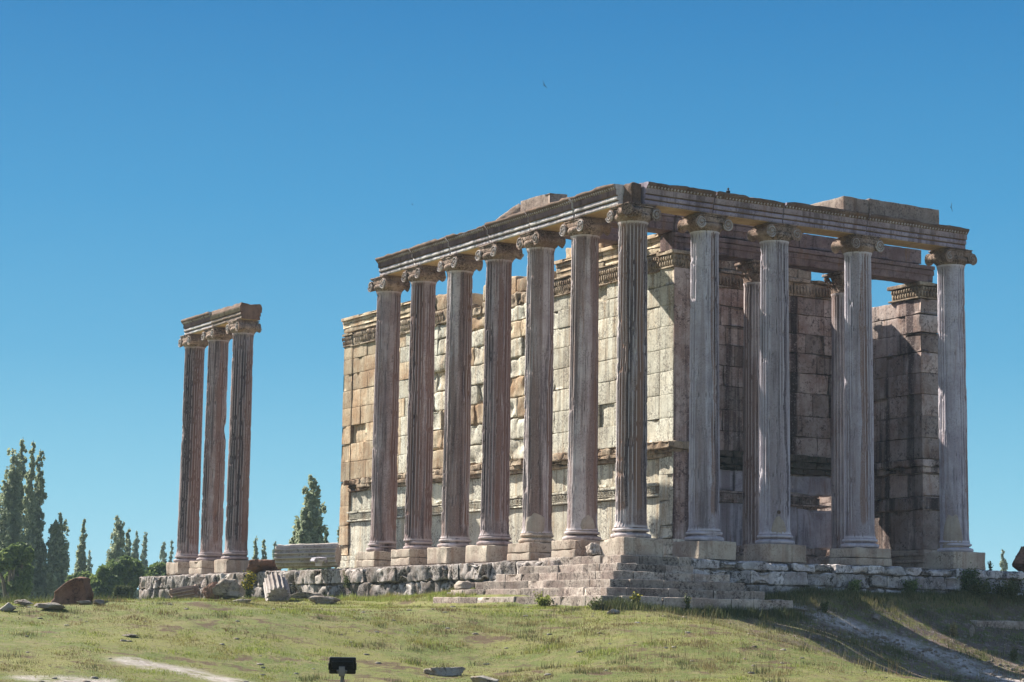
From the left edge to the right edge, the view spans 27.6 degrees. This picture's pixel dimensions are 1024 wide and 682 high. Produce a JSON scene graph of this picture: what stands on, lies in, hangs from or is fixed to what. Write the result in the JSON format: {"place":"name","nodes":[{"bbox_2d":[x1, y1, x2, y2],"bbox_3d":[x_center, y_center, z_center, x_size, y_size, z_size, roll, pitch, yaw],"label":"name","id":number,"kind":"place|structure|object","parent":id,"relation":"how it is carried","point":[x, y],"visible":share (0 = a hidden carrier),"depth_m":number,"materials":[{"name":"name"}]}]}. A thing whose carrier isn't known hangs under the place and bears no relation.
{"place":"outdoors","nodes":[
{"label":"outdoors","id":0,"kind":"place"},
{"bbox_2d":[0,593,1023,681],"bbox_3d":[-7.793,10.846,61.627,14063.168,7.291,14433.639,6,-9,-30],"label":"ground","id":1,"kind":"structure","parent":0,"point":[123,658],"depth_m":46.22,"materials":[{"name":"green plant"}]},
{"bbox_2d":[0,602,15,610],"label":"stone","id":2,"kind":"object","parent":1,"relation":"on","point":[8,606],"visible":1,"depth_m":46.53,"materials":[{"name":"grey stone"}]},
{"bbox_2d":[0,448,24,597],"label":"poplar tree","id":3,"kind":"object","parent":1,"relation":"on","point":[11,516],"visible":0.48,"depth_m":150.71,"materials":[{"name":"green plant"}]},
{"bbox_2d":[0,542,34,599],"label":"broadleaf tree","id":4,"kind":"object","parent":1,"relation":"on","point":[15,561],"visible":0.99,"depth_m":119.50,"materials":[{"name":"green plant"}]},
{"bbox_2d":[16,439,27,541],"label":"poplar tree","id":5,"kind":"object","parent":1,"relation":"on","point":[23,458],"visible":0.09,"depth_m":153.62,"materials":[{"name":"green plant"}]},
{"bbox_2d":[20,441,37,598],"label":"poplar tree","id":6,"kind":"object","parent":1,"relation":"on","point":[28,511],"visible":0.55,"depth_m":149.03,"materials":[{"name":"green plant"}]},
{"bbox_2d":[25,449,47,598],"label":"poplar tree","id":7,"kind":"object","parent":1,"relation":"on","point":[40,495],"visible":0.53,"depth_m":150.70,"materials":[{"name":"green plant"}]},
{"bbox_2d":[38,602,64,609],"bbox_3d":[-10.319,5.983,46.950,0.513,0.181,0.557,-4,-9,32],"label":"stone","id":8,"kind":"object","parent":1,"relation":"on","point":[53,606],"visible":1,"depth_m":46.83,"materials":[{"name":"grey stone"}]},
{"bbox_2d":[34,512,74,599],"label":"poplar tree","id":9,"kind":"object","parent":1,"relation":"on","point":[56,569],"visible":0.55,"depth_m":150.25,"materials":[{"name":"green plant"}]},
{"bbox_2d":[50,577,93,604],"bbox_3d":[-10.391,5.982,49.177,0.903,0.842,1.065,1,-8,0],"label":"red stone","id":10,"kind":"object","parent":1,"relation":"on","point":[73,590],"visible":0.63,"depth_m":48.70,"materials":[{"name":"brown stone"}]},
{"bbox_2d":[64,570,90,582],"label":"broadleaf tree","id":11,"kind":"object","parent":1,"relation":"on","point":[82,573],"visible":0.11,"depth_m":139.93,"materials":[{"name":"green plant"}]},
{"bbox_2d":[74,519,88,572],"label":"poplar tree","id":12,"kind":"object","parent":1,"relation":"on","point":[80,565],"visible":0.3,"depth_m":170.65,"materials":[{"name":"green plant"}]},
{"bbox_2d":[86,550,93,573],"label":"poplar tree","id":13,"kind":"object","parent":1,"relation":"on","point":[89,564],"visible":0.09,"depth_m":175.62,"materials":[{"name":"green plant"}]},
{"bbox_2d":[89,562,127,598],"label":"broadleaf tree","id":14,"kind":"object","parent":1,"relation":"on","point":[105,579],"visible":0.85,"depth_m":129.09,"materials":[{"name":"green plant"}]},
{"bbox_2d":[106,515,127,562],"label":"poplar tree","id":15,"kind":"object","parent":1,"relation":"on","point":[119,540],"visible":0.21,"depth_m":170.48,"materials":[{"name":"green plant"}]},
{"bbox_2d":[110,584,133,598],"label":"broadleaf tree","id":16,"kind":"object","parent":1,"relation":"on","point":[121,591],"visible":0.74,"depth_m":109.72,"materials":[{"name":"green plant"}]},
{"bbox_2d":[106,555,145,591],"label":"broadleaf tree","id":17,"kind":"object","parent":1,"relation":"on","point":[136,569],"visible":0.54,"depth_m":131.27,"materials":[{"name":"green plant"}]},
{"bbox_2d":[123,528,131,556],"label":"poplar tree","id":18,"kind":"object","parent":1,"relation":"on","point":[128,545],"visible":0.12,"depth_m":172.88,"materials":[{"name":"green plant"}]},
{"bbox_2d":[130,530,139,597],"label":"poplar tree","id":19,"kind":"object","parent":1,"relation":"on","point":[135,552],"visible":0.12,"depth_m":175.80,"materials":[{"name":"green plant"}]},
{"bbox_2d":[136,531,147,598],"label":"poplar tree","id":20,"kind":"object","parent":1,"relation":"on","point":[143,557],"visible":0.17,"depth_m":175.74,"materials":[{"name":"green plant"}]},
{"bbox_2d":[138,561,171,590],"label":"broadleaf tree","id":21,"kind":"object","parent":1,"relation":"on","point":[157,568],"visible":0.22,"depth_m":135.65,"materials":[{"name":"green plant"}]},
{"bbox_2d":[159,541,166,563],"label":"poplar tree","id":22,"kind":"object","parent":1,"relation":"on","point":[163,555],"visible":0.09,"depth_m":180.67,"materials":[{"name":"green plant"}]},
{"bbox_2d":[168,585,200,598],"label":"column drum","id":23,"kind":"object","parent":1,"relation":"on","point":[186,591],"depth_m":81.58,"materials":[{"name":"grey stone"}]},
{"bbox_2d":[203,582,220,598],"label":"stone","id":24,"kind":"object","parent":1,"relation":"on","point":[207,591],"visible":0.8,"depth_m":70.03,"materials":[{"name":"stone"}]},
{"bbox_2d":[212,578,245,598],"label":"stone","id":25,"kind":"object","parent":1,"relation":"on","point":[230,588],"visible":0.98,"depth_m":69.86,"materials":[{"name":"grey stone"}]},
{"bbox_2d":[240,569,256,597],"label":"yellow flower plant","id":26,"kind":"object","parent":1,"relation":"on","point":[248,583],"visible":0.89,"depth_m":77.40,"materials":[{"name":"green plant"}]},
{"bbox_2d":[0,590,497,615],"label":"bank weeds","id":27,"kind":"object","parent":1,"relation":"on","point":[12,600],"visible":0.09,"depth_m":63.36,"materials":[{"name":"green plant"}]},
{"bbox_2d":[252,535,258,559],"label":"poplar tree","id":28,"kind":"object","parent":1,"relation":"on","point":[256,553],"visible":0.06,"depth_m":170.80,"materials":[{"name":"green plant"}]},
{"bbox_2d":[263,572,290,600],"bbox_3d":[-7.374,7.815,65.343,0.820,0.810,1.171,3,18,-13],"label":"column drum","id":29,"kind":"object","parent":1,"relation":"on","point":[276,586],"depth_m":64.95,"materials":[{"name":"stone"}]},
{"bbox_2d":[290,592,323,599],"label":"stone","id":30,"kind":"object","parent":1,"relation":"on","point":[301,595],"visible":0.65,"depth_m":66.21,"materials":[{"name":"grey stone"}]},
{"bbox_2d":[143,587,473,598],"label":"podium fringe","id":31,"kind":"object","parent":1,"relation":"on","point":[350,595],"visible":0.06,"depth_m":68.51,"materials":[{"name":"green plant"}]},
{"bbox_2d":[293,474,328,569],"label":"poplar tree","id":32,"kind":"object","parent":1,"relation":"on","point":[309,527],"visible":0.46,"depth_m":125.56,"materials":[{"name":"green plant"}]},
{"bbox_2d":[309,595,340,603],"bbox_3d":[-5.740,7.952,63.803,0.999,0.307,0.615,1,-8,0],"label":"stone","id":33,"kind":"object","parent":1,"relation":"on","point":[323,599],"visible":0.9,"depth_m":63.58,"materials":[{"name":"grey stone"}]},
{"bbox_2d":[328,657,356,681],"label":"floodlight","id":34,"kind":"object","parent":1,"relation":"on","point":[341,666],"visible":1,"depth_m":23.98,"materials":[{"name":"black paint"}]},
{"bbox_2d":[342,588,478,601],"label":"tall grass","id":35,"kind":"structure","parent":1,"relation":"on","point":[388,598],"depth_m":64.12,"materials":[{"name":"green plant"}]},
{"bbox_2d":[423,667,465,675],"bbox_3d":[-1.393,6.842,43.137,0.810,0.210,0.462,4,-9,-22],"label":"stone","id":36,"kind":"object","parent":1,"relation":"on","point":[446,671],"visible":1,"depth_m":43.02,"materials":[{"name":"grey stone"}]},
{"bbox_2d":[470,675,498,681],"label":"stone","id":37,"kind":"object","parent":1,"relation":"on","point":[482,678],"visible":1,"depth_m":40.85,"materials":[{"name":"grey stone"}]},
{"bbox_2d":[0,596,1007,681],"bbox_3d":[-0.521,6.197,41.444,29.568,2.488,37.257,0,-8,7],"label":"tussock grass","id":38,"kind":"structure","parent":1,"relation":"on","point":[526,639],"depth_m":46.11,"materials":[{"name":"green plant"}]},
{"bbox_2d":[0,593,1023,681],"bbox_3d":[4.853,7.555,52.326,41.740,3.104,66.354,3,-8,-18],"label":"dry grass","id":39,"kind":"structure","parent":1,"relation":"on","point":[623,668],"depth_m":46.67,"materials":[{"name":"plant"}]},
{"bbox_2d":[14,599,1023,681],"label":"soil clods","id":40,"kind":"object","parent":1,"relation":"on","point":[123,640],"visible":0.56,"depth_m":45.90,"materials":[{"name":"soil"}]},
{"bbox_2d":[531,591,555,606],"bbox_3d":[0.955,7.018,56.467,0.771,0.494,0.597,-5,-10,37],"label":"step plant","id":41,"kind":"object","parent":1,"relation":"on","point":[544,601],"visible":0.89,"depth_m":56.45,"materials":[{"name":"green plant"}]},
{"bbox_2d":[139,559,1023,598],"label":"podium","id":42,"kind":"object","parent":1,"relation":"on","point":[763,576],"visible":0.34,"depth_m":63.84,"materials":[{"name":"stone"}]},
{"bbox_2d":[166,334,207,574],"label":"column","id":43,"kind":"structure","parent":42,"relation":"on","point":[195,345],"depth_m":86.69,"materials":[{"name":"stone"}]},
{"bbox_2d":[181,312,211,334],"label":"architrave block","id":44,"kind":"structure","parent":43,"relation":"on","point":[197,324],"depth_m":86.53,"materials":[{"name":"stone"}]},
{"bbox_2d":[189,326,232,574],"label":"column","id":45,"kind":"structure","parent":42,"relation":"on","point":[218,339],"depth_m":84.54,"materials":[{"name":"stone"}]},
{"bbox_2d":[214,319,261,572],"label":"column","id":46,"kind":"structure","parent":42,"relation":"on","point":[235,558],"depth_m":82.39,"materials":[{"name":"stone"}]},
{"bbox_2d":[210,302,261,327],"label":"architrave block","id":47,"kind":"structure","parent":46,"relation":"on","point":[222,317],"depth_m":83.11,"materials":[{"name":"stone"}]},
{"bbox_2d":[246,559,280,572],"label":"red block","id":48,"kind":"object","parent":42,"relation":"on","point":[257,565],"depth_m":77.83,"materials":[{"name":"stone"}]},
{"bbox_2d":[274,543,341,568],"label":"architrave block","id":49,"kind":"object","parent":42,"relation":"on","point":[296,556],"depth_m":72.75,"materials":[{"name":"stone"}]},
{"bbox_2d":[310,557,327,565],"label":"fallen capital","id":50,"kind":"object","parent":42,"relation":"on","point":[318,561],"visible":1,"depth_m":69.94,"materials":[{"name":"grey stone"}]},
{"bbox_2d":[356,275,409,567],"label":"column","id":51,"kind":"structure","parent":42,"relation":"on","point":[389,290],"depth_m":71.63,"materials":[{"name":"stone"}]},
{"bbox_2d":[375,248,414,276],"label":"architrave block","id":52,"kind":"structure","parent":51,"relation":"on","point":[396,264],"depth_m":71.45,"materials":[{"name":"stone"}]},
{"bbox_2d":[391,265,446,565],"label":"column","id":53,"kind":"structure","parent":42,"relation":"on","point":[423,279],"depth_m":69.49,"materials":[{"name":"stone"}]},
{"bbox_2d":[409,236,450,266],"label":"architrave block","id":54,"kind":"structure","parent":53,"relation":"on","point":[431,252],"depth_m":69.26,"materials":[{"name":"stone"}]},
{"bbox_2d":[427,254,482,563],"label":"column","id":55,"kind":"structure","parent":42,"relation":"on","point":[455,540],"depth_m":67.33,"materials":[{"name":"stone"}]},
{"bbox_2d":[446,225,489,255],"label":"architrave block","id":56,"kind":"structure","parent":55,"relation":"on","point":[468,242],"depth_m":67.16,"materials":[{"name":"stone"}]},
{"bbox_2d":[465,242,523,562],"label":"column","id":57,"kind":"structure","parent":42,"relation":"on","point":[494,535],"depth_m":65.17,"materials":[{"name":"stone"}]},
{"bbox_2d":[337,234,690,568],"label":"cella wall","id":58,"kind":"structure","parent":42,"relation":"on","point":[668,339],"depth_m":71.18,"materials":[{"name":"brown stone"}]},
{"bbox_2d":[564,228,618,244],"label":"stone beam","id":59,"kind":"structure","parent":58,"relation":"on","point":[612,238],"depth_m":68.11,"materials":[{"name":"grey stone"}]},
{"bbox_2d":[507,229,565,560],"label":"column","id":60,"kind":"structure","parent":42,"relation":"on","point":[536,534],"depth_m":63.03,"materials":[{"name":"stone"}]},
{"bbox_2d":[484,212,530,243],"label":"architrave block","id":61,"kind":"structure","parent":60,"relation":"on","point":[510,229],"depth_m":64.99,"materials":[{"name":"stone"}]},
{"bbox_2d":[496,204,520,219],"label":"top block","id":62,"kind":"structure","parent":61,"relation":"on","point":[515,209],"depth_m":65.67,"materials":[{"name":"stone"}]},
{"bbox_2d":[525,197,574,231],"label":"architrave block","id":63,"kind":"structure","parent":60,"relation":"on","point":[551,216],"depth_m":62.80,"materials":[{"name":"stone"}]},
{"bbox_2d":[521,193,566,211],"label":"top block","id":64,"kind":"structure","parent":63,"relation":"on","point":[536,201],"depth_m":64.07,"materials":[{"name":"stone"}]},
{"bbox_2d":[551,216,610,557],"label":"column","id":65,"kind":"structure","parent":42,"relation":"on","point":[581,532],"depth_m":60.88,"materials":[{"name":"stone"}]},
{"bbox_2d":[570,184,623,218],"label":"architrave block","id":66,"kind":"structure","parent":65,"relation":"on","point":[597,202],"depth_m":60.63,"materials":[{"name":"stone"}]},
{"bbox_2d":[599,202,662,556],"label":"column","id":67,"kind":"structure","parent":42,"relation":"on","point":[630,536],"depth_m":58.71,"materials":[{"name":"stone"}]},
{"bbox_2d":[623,182,640,202],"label":"corner block","id":68,"kind":"structure","parent":67,"relation":"on","point":[632,191],"depth_m":59.53,"materials":[{"name":"stone"}]},
{"bbox_2d":[672,212,735,560],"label":"column","id":69,"kind":"structure","parent":42,"relation":"on","point":[704,540],"depth_m":59.99,"materials":[{"name":"stone"}]},
{"bbox_2d":[639,181,715,215],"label":"architrave block","id":70,"kind":"structure","parent":69,"relation":"on","point":[676,200],"depth_m":60.08,"materials":[{"name":"stone"}]},
{"bbox_2d":[731,259,760,560],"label":"porch column","id":71,"kind":"structure","parent":42,"relation":"on","point":[751,426],"depth_m":67.04,"materials":[{"name":"stone"}]},
{"bbox_2d":[660,231,760,261],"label":"stone beam","id":72,"kind":"structure","parent":71,"relation":"on","point":[736,250],"depth_m":66.97,"materials":[{"name":"grey stone"}]},
{"bbox_2d":[610,213,674,233],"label":"stone beam","id":73,"kind":"structure","parent":72,"relation":"on","point":[664,224],"depth_m":65.81,"materials":[{"name":"grey stone"}]},
{"bbox_2d":[788,247,843,272],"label":"stone beam","id":74,"kind":"structure","parent":71,"relation":"on","point":[816,261],"depth_m":68.84,"materials":[{"name":"grey stone"}]},
{"bbox_2d":[664,215,798,247],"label":"stone beam","id":75,"kind":"structure","parent":74,"relation":"on","point":[738,231],"depth_m":67.24,"materials":[{"name":"grey stone"}]},
{"bbox_2d":[743,222,806,562],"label":"column","id":76,"kind":"structure","parent":42,"relation":"on","point":[774,543],"depth_m":61.28,"materials":[{"name":"stone"}]},
{"bbox_2d":[712,191,784,225],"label":"architrave block","id":77,"kind":"structure","parent":76,"relation":"on","point":[743,210],"depth_m":61.37,"materials":[{"name":"stone"}]},
{"bbox_2d":[782,202,869,237],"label":"architrave block","id":78,"kind":"structure","parent":76,"relation":"on","point":[822,220],"depth_m":62.83,"materials":[{"name":"stone"}]},
{"bbox_2d":[811,196,868,212],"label":"top block","id":79,"kind":"structure","parent":78,"relation":"on","point":[851,203],"depth_m":64.40,"materials":[{"name":"stone"}]},
{"bbox_2d":[719,260,831,563],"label":"porch wall","id":80,"kind":"structure","parent":42,"relation":"on","point":[810,350],"depth_m":72.04,"materials":[{"name":"stone"}]},
{"bbox_2d":[820,271,844,564],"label":"porch column","id":81,"kind":"structure","parent":42,"relation":"on","point":[837,283],"depth_m":68.92,"materials":[{"name":"stone"}]},
{"bbox_2d":[871,258,934,283],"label":"stone beam","id":82,"kind":"structure","parent":81,"relation":"on","point":[895,271],"depth_m":70.68,"materials":[{"name":"grey stone"}]},
{"bbox_2d":[799,234,920,263],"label":"stone beam","id":83,"kind":"structure","parent":82,"relation":"on","point":[823,244],"depth_m":70.35,"materials":[{"name":"grey stone"}]},
{"bbox_2d":[829,234,891,566],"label":"column","id":84,"kind":"structure","parent":42,"relation":"on","point":[859,546],"depth_m":62.91,"materials":[{"name":"stone"}]},
{"bbox_2d":[817,281,939,567],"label":"cella side wall","id":85,"kind":"structure","parent":42,"relation":"on","point":[906,428],"depth_m":71.16,"materials":[{"name":"stone"}]},
{"bbox_2d":[924,247,985,569],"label":"column","id":86,"kind":"structure","parent":42,"relation":"on","point":[954,551],"depth_m":64.82,"materials":[{"name":"stone"}]},
{"bbox_2d":[866,214,968,250],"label":"architrave block","id":87,"kind":"structure","parent":86,"relation":"on","point":[901,232],"depth_m":64.68,"materials":[{"name":"stone"}]},
{"bbox_2d":[865,198,938,223],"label":"top block","id":88,"kind":"structure","parent":87,"relation":"on","point":[906,211],"depth_m":65.34,"materials":[{"name":"stone"}]},
{"bbox_2d":[1012,546,1023,571],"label":"dark boulder","id":89,"kind":"object","parent":42,"relation":"on","point":[1018,563],"visible":0.96,"depth_m":67.11,"materials":[{"name":"red stone"}]},
{"bbox_2d":[585,596,607,609],"bbox_3d":[2.191,6.844,54.335,0.581,0.425,0.549,-2,-8,19],"label":"step plant","id":90,"kind":"object","parent":1,"relation":"on","point":[596,605],"visible":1,"depth_m":54.22,"materials":[{"name":"green plant"}]},
{"bbox_2d":[433,555,792,610],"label":"staircase","id":91,"kind":"structure","parent":1,"relation":"on","point":[580,580],"depth_m":57.28,"materials":[{"name":"stone"}]},
{"bbox_2d":[454,581,474,589],"bbox_3d":[-1.468,7.302,62.101,0.722,0.310,0.438,-6,-11,42],"label":"stone lump","id":92,"kind":"object","parent":91,"relation":"on","point":[461,585],"visible":0.98,"depth_m":61.92,"materials":[{"name":"white stone"}]},
{"bbox_2d":[586,543,600,555],"bbox_3d":[2.296,5.879,58.639,0.304,0.417,0.591,6,-9,-30],"label":"stone lump","id":93,"kind":"object","parent":91,"relation":"on","point":[592,549],"visible":1,"depth_m":58.55,"materials":[{"name":"white stone"}]},
{"bbox_2d":[600,595,810,625],"bbox_3d":[5.285,7.162,55.526,6.698,0.810,1.164,6,-9,-30],"label":"weedy fringe","id":94,"kind":"object","parent":1,"relation":"on","point":[735,611],"visible":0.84,"depth_m":55.82,"materials":[{"name":"green plant"}]},
{"bbox_2d":[443,601,1023,681],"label":"dry stalks","id":95,"kind":"object","parent":1,"relation":"on","point":[740,630],"visible":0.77,"depth_m":49.54,"materials":[{"name":"plant"}]},
{"bbox_2d":[848,579,862,592],"bbox_3d":[10.015,7.169,60.786,0.436,0.560,0.542,-1,-8,12],"label":"dark weed","id":96,"kind":"object","parent":1,"relation":"on","point":[854,584],"visible":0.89,"depth_m":60.70,"materials":[{"name":"green plant"}]},
{"bbox_2d":[743,593,1023,681],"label":"slope grass","id":97,"kind":"structure","parent":1,"relation":"on","point":[780,619],"depth_m":56.97,"materials":[{"name":"green plant"}]},
{"bbox_2d":[764,584,1023,649],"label":"dry verge","id":98,"kind":"structure","parent":1,"relation":"on","point":[931,606],"depth_m":60.14,"materials":[{"name":"green plant"}]},
{"bbox_2d":[764,583,1023,616],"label":"tall weeds","id":99,"kind":"object","parent":1,"relation":"on","point":[897,593],"visible":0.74,"depth_m":60.81,"materials":[{"name":"green plant"}]},
{"bbox_2d":[777,606,1023,681],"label":"gravel","id":100,"kind":"structure","parent":1,"relation":"on","point":[924,650],"depth_m":56.83,"materials":[{"name":"stone"}]},
{"bbox_2d":[902,579,921,592],"bbox_3d":[11.871,7.332,61.946,0.600,0.583,0.611,-3,-9,28],"label":"dark weed","id":101,"kind":"object","parent":1,"relation":"on","point":[910,585],"visible":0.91,"depth_m":61.86,"materials":[{"name":"green plant"}]},
{"bbox_2d":[955,562,982,591],"bbox_3d":[13.833,7.246,63.105,0.765,1.094,0.871,6,-9,-30],"label":"dark weed","id":102,"kind":"object","parent":1,"relation":"on","point":[971,575],"visible":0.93,"depth_m":63.01,"materials":[{"name":"green plant"}]},
{"bbox_2d":[964,577,995,597],"bbox_3d":[14.139,7.454,62.888,0.858,0.738,1.012,-4,-9,30],"label":"dark weed","id":103,"kind":"object","parent":1,"relation":"on","point":[978,587],"visible":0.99,"depth_m":62.74,"materials":[{"name":"green plant"}]},
{"bbox_2d":[970,620,1023,628],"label":"kerb slab","id":104,"kind":"structure","parent":1,"relation":"on","point":[1004,624],"depth_m":60.53,"materials":[{"name":"stone"}]},
{"bbox_2d":[999,549,1007,570],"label":"poplar tree","id":105,"kind":"object","parent":1,"relation":"on","point":[1003,563],"visible":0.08,"depth_m":165.64,"materials":[{"name":"green plant"}]},
{"bbox_2d":[987,575,1023,598],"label":"dark weed","id":106,"kind":"object","parent":1,"relation":"on","point":[1009,589],"visible":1,"depth_m":63.09,"materials":[{"name":"green plant"}]},
{"bbox_2d":[1008,647,1017,660],"bbox_3d":[13.914,8.706,57.825,0.286,0.449,0.331,1,-8,2],"label":"slope weed","id":107,"kind":"object","parent":1,"relation":"on","point":[1013,654],"visible":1,"depth_m":57.77,"materials":[{"name":"green plant"}]},
{"bbox_2d":[0,0,1023,588],"label":"sky","id":108,"kind":"structure","parent":0,"point":[164,163],"materials":[{"name":"blue"}]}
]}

